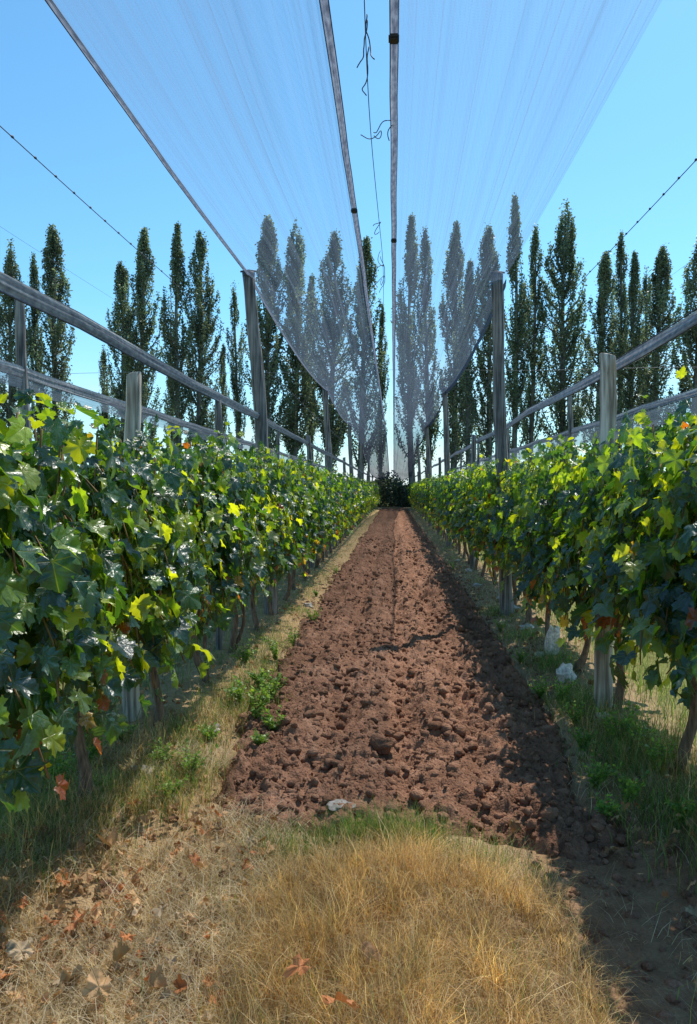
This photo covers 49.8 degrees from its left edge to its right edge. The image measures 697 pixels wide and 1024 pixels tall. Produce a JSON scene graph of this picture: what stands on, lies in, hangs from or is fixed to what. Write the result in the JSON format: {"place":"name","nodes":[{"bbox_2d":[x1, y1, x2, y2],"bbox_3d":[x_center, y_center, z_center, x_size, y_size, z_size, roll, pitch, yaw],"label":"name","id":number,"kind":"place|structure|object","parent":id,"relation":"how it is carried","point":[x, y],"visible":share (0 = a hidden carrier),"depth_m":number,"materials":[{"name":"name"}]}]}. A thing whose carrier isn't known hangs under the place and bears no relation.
{"place":"outdoors","nodes":[
{"label":"outdoors","id":0,"kind":"place"},
{"bbox_2d":[0,126,345,443],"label":"support wire","id":1,"kind":"object","parent":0,"point":[35,157],"visible":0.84,"depth_m":7.03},
{"bbox_2d":[0,490,696,1023],"bbox_3d":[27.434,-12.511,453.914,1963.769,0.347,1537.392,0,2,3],"label":"ground","id":2,"kind":"structure","parent":0,"point":[644,946],"depth_m":3.06,"materials":[{"name":"soil"}]},
{"bbox_2d":[0,238,34,428],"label":"poplar tree","id":3,"kind":"object","parent":2,"relation":"on","point":[10,270],"visible":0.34,"depth_m":65.73,"materials":[{"name":"green plant"}]},
{"bbox_2d":[14,299,31,453],"bbox_3d":[-4.121,-0.727,9.598,0.287,4.253,0.153,0,2,-6],"label":"wooden post","id":4,"kind":"object","parent":2,"relation":"on","point":[20,335],"visible":0.16,"depth_m":9.50,"materials":[{"name":"grey wood"}]},
{"bbox_2d":[0,359,334,470],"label":"rolled net","id":5,"kind":"object","parent":4,"relation":"attached to","point":[9,371],"visible":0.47,"depth_m":11.69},
{"bbox_2d":[26,252,49,463],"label":"poplar tree","id":6,"kind":"object","parent":2,"relation":"on","point":[34,282],"visible":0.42,"depth_m":70.42,"materials":[{"name":"green plant"}]},
{"bbox_2d":[29,222,76,491],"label":"poplar tree","id":7,"kind":"object","parent":2,"relation":"on","point":[52,250],"visible":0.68,"depth_m":67.91,"materials":[{"name":"green plant"}]},
{"bbox_2d":[43,752,75,782],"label":"weed plant","id":8,"kind":"object","parent":2,"relation":"on","point":[60,766],"visible":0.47,"depth_m":3.85,"materials":[{"name":"green plant"}]},
{"bbox_2d":[0,388,138,812],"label":"grape vine","id":9,"kind":"object","parent":2,"relation":"on","point":[43,606],"visible":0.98,"depth_m":2.35,"materials":[{"name":"green plant"}]},
{"bbox_2d":[96,344,115,440],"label":"poplar tree","id":10,"kind":"object","parent":2,"relation":"on","point":[104,391],"visible":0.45,"depth_m":73.89,"materials":[{"name":"green plant"}]},
{"bbox_2d":[6,393,214,814],"bbox_3d":[-1.242,0.493,3.501,1.101,2.039,1.878,0,2,3],"label":"grape vine","id":11,"kind":"object","parent":2,"relation":"on","point":[145,552],"visible":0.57,"depth_m":3.46,"materials":[{"name":"green plant"}]},
{"bbox_2d":[100,261,146,454],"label":"poplar tree","id":12,"kind":"object","parent":2,"relation":"on","point":[121,280],"visible":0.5,"depth_m":69.64,"materials":[{"name":"green plant"}]},
{"bbox_2d":[121,371,141,721],"bbox_3d":[-1.432,0.280,4.954,0.147,2.402,0.132,0,2,3],"label":"wooden post","id":13,"kind":"object","parent":2,"relation":"on","point":[133,413],"visible":0.31,"depth_m":4.91,"materials":[{"name":"grey wood"}]},
{"bbox_2d":[120,227,164,457],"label":"poplar tree","id":14,"kind":"object","parent":2,"relation":"on","point":[144,268],"visible":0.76,"depth_m":69.07,"materials":[{"name":"green plant"}]},
{"bbox_2d":[87,423,248,725],"bbox_3d":[-1.228,0.443,4.902,1.054,2.019,1.869,0,2,3],"label":"grape vine","id":15,"kind":"object","parent":2,"relation":"on","point":[203,565],"visible":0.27,"depth_m":4.76,"materials":[{"name":"green plant"}]},
{"bbox_2d":[147,736,188,767],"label":"weed plant","id":16,"kind":"object","parent":2,"relation":"on","point":[163,754],"visible":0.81,"depth_m":4.20,"materials":[{"name":"green plant"}]},
{"bbox_2d":[156,773,189,801],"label":"weed plant","id":17,"kind":"object","parent":2,"relation":"on","point":[177,783],"visible":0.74,"depth_m":3.83,"materials":[{"name":"green plant"}]},
{"bbox_2d":[158,221,194,450],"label":"poplar tree","id":18,"kind":"object","parent":2,"relation":"on","point":[179,395],"visible":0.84,"depth_m":68.05,"materials":[{"name":"green plant"}]},
{"bbox_2d":[179,743,218,775],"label":"weed plant","id":19,"kind":"object","parent":2,"relation":"on","point":[187,761],"visible":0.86,"depth_m":4.14,"materials":[{"name":"green plant"}]},
{"bbox_2d":[179,228,226,451],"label":"poplar tree","id":20,"kind":"object","parent":2,"relation":"on","point":[203,329],"visible":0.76,"depth_m":69.09,"materials":[{"name":"green plant"}]},
{"bbox_2d":[151,414,278,682],"bbox_3d":[-1.170,0.329,5.864,1.182,2.171,1.722,0,2,3],"label":"grape vine","id":21,"kind":"object","parent":2,"relation":"on","point":[257,565],"visible":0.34,"depth_m":5.64,"materials":[{"name":"green plant"}]},
{"bbox_2d":[215,399,223,649],"bbox_3d":[-1.220,0.174,7.094,0.106,2.474,0.072,-1,2,-24],"label":"wooden post","id":22,"kind":"object","parent":2,"relation":"on","point":[219,637],"visible":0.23,"depth_m":7.05,"materials":[{"name":"grey wood"}]},
{"bbox_2d":[214,343,229,447],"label":"poplar tree","id":23,"kind":"object","parent":2,"relation":"on","point":[221,371],"visible":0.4,"depth_m":71.66,"materials":[{"name":"green plant"}]},
{"bbox_2d":[220,675,248,703],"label":"weed plant","id":24,"kind":"object","parent":2,"relation":"on","point":[236,690],"visible":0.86,"depth_m":5.49,"materials":[{"name":"green plant"}]},
{"bbox_2d":[225,280,247,474],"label":"poplar tree","id":25,"kind":"object","parent":2,"relation":"on","point":[237,388],"visible":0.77,"depth_m":70.53,"materials":[{"name":"green plant"}]},
{"bbox_2d":[64,470,412,506],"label":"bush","id":26,"kind":"object","parent":2,"relation":"on","point":[396,489],"visible":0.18,"depth_m":64.20,"materials":[{"name":"green plant"}]},
{"bbox_2d":[190,431,296,652],"bbox_3d":[-1.083,0.332,6.993,1.058,2.114,1.762,0,2,3],"label":"grape vine","id":27,"kind":"object","parent":2,"relation":"on","point":[270,555],"visible":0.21,"depth_m":6.96,"materials":[{"name":"green plant"}]},
{"bbox_2d":[240,269,277,614],"bbox_3d":[-1.087,-0.789,9.164,0.450,4.304,0.185,0,2,3],"label":"wooden post","id":28,"kind":"object","parent":2,"relation":"on","point":[257,380],"visible":0.62,"depth_m":9.07,"materials":[{"name":"grey wood"}]},
{"bbox_2d":[0,271,373,477],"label":"rolled net","id":29,"kind":"object","parent":28,"relation":"attached to","point":[15,289],"visible":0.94,"depth_m":4.37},
{"bbox_2d":[45,0,389,479],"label":"hail net","id":30,"kind":"object","parent":28,"relation":"attached to","point":[373,443],"visible":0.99,"depth_m":6.85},
{"bbox_2d":[239,213,289,448],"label":"poplar tree","id":31,"kind":"object","parent":2,"relation":"on","point":[266,259],"visible":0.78,"depth_m":65.65,"materials":[{"name":"green plant"}]},
{"bbox_2d":[227,441,309,631],"bbox_3d":[-1.019,0.276,8.087,1.102,2.162,1.689,0,2,3],"label":"grape vine","id":32,"kind":"object","parent":2,"relation":"on","point":[277,495],"visible":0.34,"depth_m":8.03,"materials":[{"name":"green plant"}]},
{"bbox_2d":[245,437,317,615],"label":"grape vine","id":33,"kind":"object","parent":2,"relation":"on","point":[301,511],"visible":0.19,"depth_m":9.12,"materials":[{"name":"green plant"}]},
{"bbox_2d":[275,217,324,462],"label":"poplar tree","id":34,"kind":"object","parent":2,"relation":"on","point":[294,271],"visible":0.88,"depth_m":67.60,"materials":[{"name":"green plant"}]},
{"bbox_2d":[273,454,330,589],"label":"grape vine","id":35,"kind":"object","parent":2,"relation":"on","point":[322,500],"visible":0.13,"depth_m":11.20,"materials":[{"name":"green plant"}]},
{"bbox_2d":[283,464,327,600],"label":"grape vine","id":36,"kind":"object","parent":2,"relation":"on","point":[312,524],"visible":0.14,"depth_m":10.17,"materials":[{"name":"green plant"}]},
{"bbox_2d":[299,274,323,465],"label":"poplar tree","id":37,"kind":"object","parent":2,"relation":"on","point":[309,429],"visible":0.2,"depth_m":70.44,"materials":[{"name":"green plant"}]},
{"bbox_2d":[302,465,339,580],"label":"grape vine","id":38,"kind":"object","parent":2,"relation":"on","point":[332,519],"visible":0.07,"depth_m":12.48,"materials":[{"name":"green plant"}]},
{"bbox_2d":[321,387,336,545],"bbox_3d":[-0.508,-1.137,19.742,0.412,4.304,0.190,0,2,3],"label":"wooden post","id":39,"kind":"object","parent":2,"relation":"on","point":[328,446],"visible":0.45,"depth_m":19.64,"materials":[{"name":"grey wood"}]},
{"bbox_2d":[310,463,348,567],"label":"grape vine","id":40,"kind":"object","parent":2,"relation":"on","point":[339,525],"visible":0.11,"depth_m":14.57,"materials":[{"name":"green plant"}]},
{"bbox_2d":[309,228,358,468],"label":"poplar tree","id":41,"kind":"object","parent":2,"relation":"on","point":[330,328],"visible":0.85,"depth_m":65.95,"materials":[{"name":"green plant"}]},
{"bbox_2d":[318,465,351,561],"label":"grape vine","id":42,"kind":"object","parent":2,"relation":"on","point":[341,513],"visible":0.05,"depth_m":15.76,"materials":[{"name":"green plant"}]},
{"bbox_2d":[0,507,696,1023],"bbox_3d":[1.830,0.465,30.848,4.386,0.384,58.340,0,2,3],"label":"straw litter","id":43,"kind":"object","parent":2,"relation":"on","point":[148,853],"visible":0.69,"depth_m":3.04,"materials":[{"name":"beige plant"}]},
{"bbox_2d":[5,936,33,960],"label":"fallen leaf","id":44,"kind":"object","parent":43,"relation":"on","point":[14,947],"visible":0.98,"depth_m":2.44,"materials":[{"name":"plant"}]},
{"bbox_2d":[51,964,83,1001],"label":"fallen leaf","id":45,"kind":"object","parent":43,"relation":"on","point":[65,975],"visible":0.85,"depth_m":2.34,"materials":[{"name":"plant"}]},
{"bbox_2d":[80,968,111,1001],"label":"fallen leaf","id":46,"kind":"object","parent":43,"relation":"on","point":[97,984],"visible":1,"depth_m":2.26,"materials":[{"name":"plant"}]},
{"bbox_2d":[109,938,130,960],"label":"fallen leaf","id":47,"kind":"object","parent":43,"relation":"on","point":[118,951],"visible":1,"depth_m":2.41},
{"bbox_2d":[147,963,168,988],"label":"fallen leaf","id":48,"kind":"object","parent":43,"relation":"on","point":[156,979],"visible":1,"depth_m":2.28,"materials":[{"name":"plant"}]},
{"bbox_2d":[0,510,696,1023],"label":"green grass","id":49,"kind":"structure","parent":2,"relation":"on","point":[374,824],"depth_m":3.79,"materials":[{"name":"plant"}]},
{"bbox_2d":[0,544,696,1023],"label":"leaf litter","id":50,"kind":"object","parent":2,"relation":"on","point":[180,982],"visible":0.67,"depth_m":2.87,"materials":[{"name":"plant"}]},
{"bbox_2d":[341,235,385,479],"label":"poplar tree","id":51,"kind":"object","parent":2,"relation":"on","point":[363,330],"visible":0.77,"depth_m":63.97,"materials":[{"name":"green plant"}]},
{"bbox_2d":[371,302,389,432],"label":"poplar tree","id":52,"kind":"object","parent":2,"relation":"on","point":[384,372],"visible":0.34,"depth_m":72.33,"materials":[{"name":"green plant"}]},
{"bbox_2d":[390,212,427,506],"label":"poplar tree","id":53,"kind":"object","parent":2,"relation":"on","point":[405,336],"visible":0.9,"depth_m":64.60,"materials":[{"name":"green plant"}]},
{"bbox_2d":[411,225,441,475],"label":"poplar tree","id":54,"kind":"object","parent":2,"relation":"on","point":[428,340],"visible":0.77,"depth_m":67.46,"materials":[{"name":"green plant"}]},
{"bbox_2d":[441,387,451,546],"bbox_3d":[2.583,-1.127,19.749,0.338,4.305,0.189,0,2,3],"label":"wooden post","id":55,"kind":"object","parent":2,"relation":"on","point":[446,433],"visible":0.69,"depth_m":19.68,"materials":[{"name":"grey wood"}]},
{"bbox_2d":[389,0,655,479],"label":"hail net","id":56,"kind":"object","parent":55,"relation":"attached to","point":[406,443],"visible":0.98,"depth_m":11.12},
{"bbox_2d":[430,220,476,472],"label":"poplar tree","id":57,"kind":"object","parent":2,"relation":"on","point":[454,272],"visible":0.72,"depth_m":66.13,"materials":[{"name":"green plant"}]},
{"bbox_2d":[439,464,469,558],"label":"grape vine","id":58,"kind":"object","parent":2,"relation":"on","point":[446,510],"visible":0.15,"depth_m":16.14,"materials":[{"name":"green plant"}]},
{"bbox_2d":[447,457,484,569],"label":"grape vine","id":59,"kind":"object","parent":2,"relation":"on","point":[457,498],"visible":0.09,"depth_m":13.89,"materials":[{"name":"green plant"}]},
{"bbox_2d":[450,258,484,466],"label":"poplar tree","id":60,"kind":"object","parent":2,"relation":"on","point":[469,397],"visible":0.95,"depth_m":63.28,"materials":[{"name":"green plant"}]},
{"bbox_2d":[469,434,475,568],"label":"wooden post","id":61,"kind":"object","parent":2,"relation":"on","point":[473,459],"visible":0.35,"depth_m":14.24,"materials":[{"name":"grey wood"}]},
{"bbox_2d":[415,308,696,476],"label":"rolled net","id":62,"kind":"object","parent":61,"relation":"attached to","point":[658,340],"visible":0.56,"depth_m":5.29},
{"bbox_2d":[453,455,494,576],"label":"grape vine","id":63,"kind":"object","parent":2,"relation":"on","point":[465,494],"visible":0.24,"depth_m":12.80,"materials":[{"name":"green plant"}]},
{"bbox_2d":[463,454,497,585],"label":"grape vine","id":64,"kind":"object","parent":2,"relation":"on","point":[475,500],"visible":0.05,"depth_m":11.77,"materials":[{"name":"green plant"}]},
{"bbox_2d":[463,458,509,552],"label":"grape vine","id":65,"kind":"object","parent":2,"relation":"on","point":[472,513],"visible":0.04,"depth_m":10.88,"materials":[{"name":"green plant"}]},
{"bbox_2d":[469,223,515,465],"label":"poplar tree","id":66,"kind":"object","parent":2,"relation":"on","point":[488,252],"visible":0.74,"depth_m":64.39,"materials":[{"name":"green plant"}]},
{"bbox_2d":[468,453,530,605],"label":"grape vine","id":67,"kind":"object","parent":2,"relation":"on","point":[487,505],"visible":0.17,"depth_m":9.68,"materials":[{"name":"green plant"}]},
{"bbox_2d":[489,271,513,615],"bbox_3d":[1.877,-0.782,9.180,0.337,4.309,0.176,0,2,3],"label":"wooden post","id":68,"kind":"object","parent":2,"relation":"on","point":[501,448],"visible":0.73,"depth_m":9.11,"materials":[{"name":"grey wood"}]},
{"bbox_2d":[504,192,534,448],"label":"poplar tree","id":69,"kind":"object","parent":2,"relation":"on","point":[518,329],"visible":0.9,"depth_m":65.59,"materials":[{"name":"green plant"}]},
{"bbox_2d":[485,449,556,622],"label":"grape vine","id":70,"kind":"object","parent":2,"relation":"on","point":[497,551],"visible":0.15,"depth_m":8.33,"materials":[{"name":"green plant"}]},
{"bbox_2d":[518,223,548,466],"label":"poplar tree","id":71,"kind":"object","parent":2,"relation":"on","point":[531,360],"visible":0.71,"depth_m":68.42,"materials":[{"name":"green plant"}]},
{"bbox_2d":[489,434,585,636],"bbox_3d":[1.991,0.298,7.411,1.088,2.140,1.757,0,2,3],"label":"grape vine","id":72,"kind":"object","parent":2,"relation":"on","point":[518,478],"visible":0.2,"depth_m":7.30,"materials":[{"name":"green plant"}]},
{"bbox_2d":[544,625,559,654],"bbox_3d":[1.886,1.238,6.941,0.143,0.407,0.163,0,2,3],"label":"pale stone","id":73,"kind":"object","parent":2,"relation":"on","point":[552,636],"visible":0.69,"depth_m":6.89,"materials":[{"name":"stone"}]},
{"bbox_2d":[534,198,594,449],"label":"poplar tree","id":74,"kind":"object","parent":2,"relation":"on","point":[564,250],"visible":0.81,"depth_m":67.75,"materials":[{"name":"green plant"}]},
{"bbox_2d":[556,662,576,681],"bbox_3d":[1.741,1.324,6.045,0.190,0.225,0.135,-1,2,-30],"label":"pale stone","id":75,"kind":"object","parent":2,"relation":"on","point":[563,669],"visible":0.66,"depth_m":6.00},
{"bbox_2d":[494,437,663,670],"bbox_3d":[1.890,0.390,6.297,1.185,2.047,1.557,0,2,-9],"label":"grape vine","id":76,"kind":"object","parent":2,"relation":"on","point":[545,506],"visible":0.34,"depth_m":6.12,"materials":[{"name":"green plant"}]},
{"bbox_2d":[567,727,597,750],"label":"weed plant","id":77,"kind":"object","parent":2,"relation":"on","point":[585,741],"visible":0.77,"depth_m":4.57,"materials":[{"name":"green plant"}]},
{"bbox_2d":[574,250,622,452],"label":"poplar tree","id":78,"kind":"object","parent":2,"relation":"on","point":[605,281],"visible":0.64,"depth_m":62.49,"materials":[{"name":"green plant"}]},
{"bbox_2d":[531,394,666,712],"bbox_3d":[1.861,0.337,5.088,1.136,2.226,1.775,0,2,3],"label":"grape vine","id":79,"kind":"object","parent":2,"relation":"on","point":[579,519],"visible":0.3,"depth_m":5.01,"materials":[{"name":"green plant"}]},
{"bbox_2d":[581,752,623,788],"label":"weed plant","id":80,"kind":"object","parent":2,"relation":"on","point":[597,778],"visible":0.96,"depth_m":3.95,"materials":[{"name":"green plant"}]},
{"bbox_2d":[594,353,616,709],"bbox_3d":[1.799,0.191,5.256,0.146,2.590,0.142,0,2,3],"label":"wooden post","id":81,"kind":"object","parent":2,"relation":"on","point":[603,679],"visible":0.4,"depth_m":5.21,"materials":[{"name":"grey wood"}]},
{"bbox_2d":[594,792,621,819],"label":"weed plant","id":82,"kind":"object","parent":2,"relation":"on","point":[607,808],"visible":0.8,"depth_m":3.59,"materials":[{"name":"green plant"}]},
{"bbox_2d":[606,229,629,448],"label":"poplar tree","id":83,"kind":"object","parent":2,"relation":"on","point":[621,257],"visible":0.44,"depth_m":66.25,"materials":[{"name":"green plant"}]},
{"bbox_2d":[595,700,640,742],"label":"weed plant","id":84,"kind":"object","parent":2,"relation":"on","point":[630,719],"visible":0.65,"depth_m":4.56,"materials":[{"name":"green plant"}]},
{"bbox_2d":[615,249,645,444],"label":"poplar tree","id":85,"kind":"object","parent":2,"relation":"on","point":[636,307],"visible":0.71,"depth_m":63.85,"materials":[{"name":"green plant"}]},
{"bbox_2d":[565,407,696,776],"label":"grape vine","id":86,"kind":"object","parent":2,"relation":"on","point":[633,516],"visible":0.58,"depth_m":3.93,"materials":[{"name":"green plant"}]},
{"bbox_2d":[613,770,649,803],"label":"weed plant","id":87,"kind":"object","parent":2,"relation":"on","point":[633,785],"visible":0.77,"depth_m":3.74,"materials":[{"name":"green plant"}]},
{"bbox_2d":[615,718,659,748],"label":"weed plant","id":88,"kind":"object","parent":2,"relation":"on","point":[639,734],"visible":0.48,"depth_m":4.40,"materials":[{"name":"green plant"}]},
{"bbox_2d":[635,266,652,423],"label":"poplar tree","id":89,"kind":"object","parent":2,"relation":"on","point":[646,286],"visible":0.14,"depth_m":71.56,"materials":[{"name":"green plant"}]},
{"bbox_2d":[609,366,696,718],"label":"grape vine","id":90,"kind":"object","parent":2,"relation":"on","point":[664,556],"visible":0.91,"depth_m":3.27,"materials":[{"name":"green plant"}]},
{"bbox_2d":[630,729,676,772],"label":"weed plant","id":91,"kind":"object","parent":2,"relation":"on","point":[652,753],"visible":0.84,"depth_m":4.04,"materials":[{"name":"green plant"}]},
{"bbox_2d":[627,243,683,440],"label":"poplar tree","id":92,"kind":"object","parent":2,"relation":"on","point":[660,296],"visible":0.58,"depth_m":62.41,"materials":[{"name":"green plant"}]},
{"bbox_2d":[664,795,696,822],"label":"weed plant","id":93,"kind":"object","parent":2,"relation":"on","point":[677,806],"visible":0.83,"depth_m":3.46,"materials":[{"name":"green plant"}]},
{"bbox_2d":[670,235,696,440],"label":"poplar tree","id":94,"kind":"object","parent":2,"relation":"on","point":[689,338],"visible":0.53,"depth_m":64.32,"materials":[{"name":"green plant"}]},
{"bbox_2d":[0,0,696,489],"label":"sky","id":95,"kind":"structure","parent":0,"point":[641,136],"materials":[{"name":"blue"}]},
{"bbox_2d":[364,0,391,468],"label":"support wire","id":96,"kind":"object","parent":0,"point":[374,176],"visible":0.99,"depth_m":5.92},
{"bbox_2d":[139,803,663,1023],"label":"dry grass","id":97,"kind":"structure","parent":0,"point":[417,869],"depth_m":2.44,"materials":[{"name":"plant"}]},
{"bbox_2d":[282,953,310,978],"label":"fallen leaf","id":98,"kind":"object","parent":97,"relation":"on","point":[300,963],"visible":1,"depth_m":2.13,"materials":[{"name":"plant"}]},
{"bbox_2d":[321,992,360,1008],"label":"fallen leaf","id":99,"kind":"object","parent":97,"relation":"on","point":[327,1000],"visible":0.98,"depth_m":1.99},
{"bbox_2d":[213,508,620,865],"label":"tilled path","id":100,"kind":"structure","parent":0,"point":[396,524],"depth_m":5.11,"materials":[{"name":"soil"}]},
{"bbox_2d":[245,675,275,718],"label":"weed plant","id":101,"kind":"object","parent":100,"relation":"on","point":[261,702],"visible":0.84,"depth_m":5.09,"materials":[{"name":"green plant"}]},
{"bbox_2d":[252,705,286,730],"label":"weed plant","id":102,"kind":"object","parent":100,"relation":"on","point":[267,720],"visible":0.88,"depth_m":4.87,"materials":[{"name":"green plant"}]},
{"bbox_2d":[252,667,286,698],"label":"weed plant","id":103,"kind":"object","parent":100,"relation":"on","point":[264,684],"visible":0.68,"depth_m":5.67,"materials":[{"name":"green plant"}]},
{"bbox_2d":[21,534,696,1023],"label":"soil clods","id":104,"kind":"object","parent":100,"relation":"on","point":[503,754],"visible":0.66,"depth_m":4.37,"materials":[{"name":"soil"}]},
{"bbox_2d":[369,733,396,754],"bbox_3d":[0.205,1.391,4.499,0.180,0.127,0.166,1,2,26],"label":"soil clod","id":105,"kind":"object","parent":100,"relation":"on","point":[384,745],"visible":0.94,"depth_m":4.44,"materials":[{"name":"soil"}]},
{"bbox_2d":[431,158,696,447],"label":"support wire","id":106,"kind":"object","parent":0,"point":[678,178],"visible":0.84,"depth_m":7.93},
{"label":"wooden post","id":107,"kind":"object","parent":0,"visible":0},
{"bbox_2d":[451,388,696,473],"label":"rolled net","id":108,"kind":"object","parent":107,"relation":"attached to","point":[659,408],"visible":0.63,"depth_m":14.79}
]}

